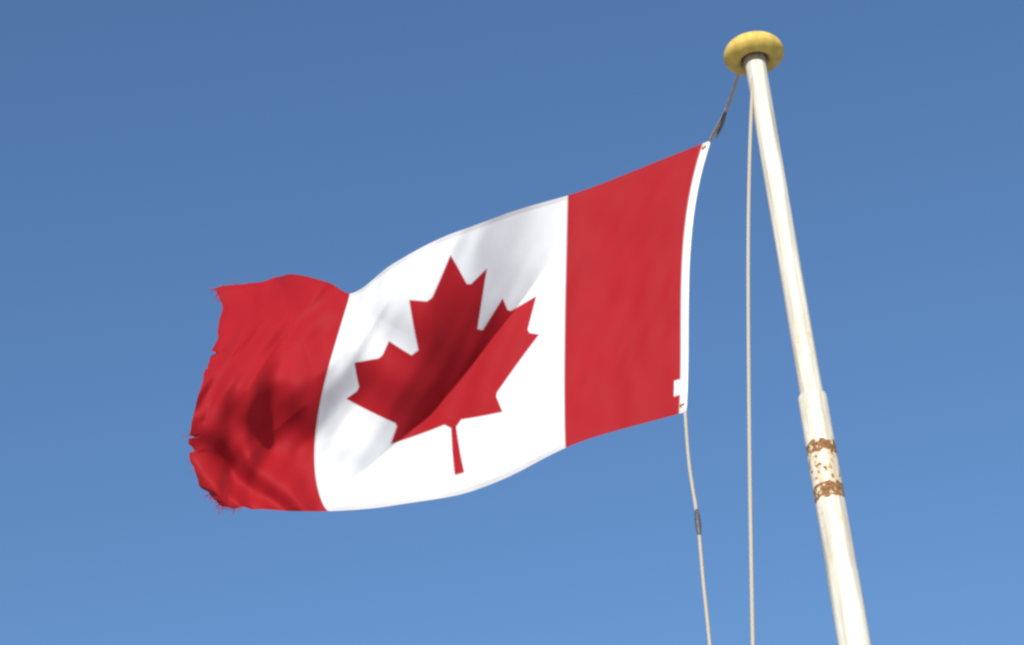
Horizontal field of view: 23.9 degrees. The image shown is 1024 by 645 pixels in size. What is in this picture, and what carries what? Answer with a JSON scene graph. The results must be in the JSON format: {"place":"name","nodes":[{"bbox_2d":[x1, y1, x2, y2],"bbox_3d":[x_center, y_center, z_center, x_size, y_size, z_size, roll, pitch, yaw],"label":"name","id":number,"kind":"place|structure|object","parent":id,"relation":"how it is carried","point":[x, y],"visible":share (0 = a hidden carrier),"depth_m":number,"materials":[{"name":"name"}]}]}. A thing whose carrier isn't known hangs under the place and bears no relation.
{"place":"outdoors","nodes":[
{"label":"outdoors","id":0,"kind":"place"},
{"bbox_2d":[0,0,1023,644],"label":"sky","id":1,"kind":"structure","parent":0,"point":[156,155],"materials":[{"name":"blue"}]},
{"label":"ground","id":2,"kind":"structure","parent":0,"visible":0},
{"bbox_2d":[745,59,871,644],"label":"flagpole","id":3,"kind":"object","parent":2,"relation":"on","point":[847,604],"visible":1,"depth_m":6.93,"materials":[{"name":"metal"}]},
{"bbox_2d":[746,76,754,644],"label":"halyard","id":4,"kind":"object","parent":3,"relation":"attached to","point":[750,523],"visible":1,"depth_m":6.87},
{"bbox_2d":[724,31,783,75],"bbox_3d":[0.764,-0.854,7.654,0.192,0.074,0.192,-6,-32,0],"label":"truck","id":5,"kind":"object","parent":3,"relation":"on","point":[738,48],"visible":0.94,"depth_m":7.59,"materials":[{"name":"gold metal"}]},
{"bbox_2d":[708,65,741,141],"bbox_3d":[0.714,-0.721,8.014,0.034,0.245,0.718,-3,-32,-4],"label":"halyard","id":6,"kind":"object","parent":5,"relation":"hanging from","point":[726,107],"visible":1,"depth_m":8.03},
{"bbox_2d":[188,142,707,510],"bbox_3d":[-0.178,-0.014,8.100,1.845,1.199,0.329,-10,-32,8],"label":"canadian flag","id":7,"kind":"object","parent":6,"relation":"attached to","point":[483,354],"visible":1,"depth_m":8.06,"materials":[{"name":"fabric"}]},
{"bbox_2d":[684,141,710,411],"bbox_3d":[0.624,-0.171,8.123,0.227,1.038,0.021,-14,-33,13],"label":"band","id":8,"kind":"object","parent":7,"relation":"attached to","point":[688,279],"visible":1,"depth_m":8.12,"materials":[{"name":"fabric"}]},
{"bbox_2d":[683,411,711,644],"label":"halyard","id":9,"kind":"object","parent":7,"relation":"attached to","point":[699,535],"visible":1,"depth_m":7.58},
{"bbox_2d":[695,509,700,534],"bbox_3d":[0.587,0.631,7.633,0.019,0.098,0.024,-6,-32,0],"label":"snap hook","id":10,"kind":"object","parent":9,"relation":"attached to","point":[697,522],"visible":1,"depth_m":7.62,"materials":[{"name":"metal"}]},
{"bbox_2d":[717,111,726,134],"bbox_3d":[0.714,-0.681,8.225,0.016,0.075,0.219,-4,-32,-3],"label":"snap hook","id":11,"kind":"object","parent":6,"relation":"attached to","point":[723,117],"visible":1,"depth_m":8.20,"materials":[{"name":"metal"}]},
{"bbox_2d":[743,52,766,68],"bbox_3d":[0.767,-0.829,7.639,0.074,0.043,0.074,-6,-32,0],"label":"pole collar","id":12,"kind":"object","parent":3,"relation":"attached to","point":[748,57],"visible":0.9,"depth_m":7.61,"materials":[{"name":"grey metal"}]}
]}

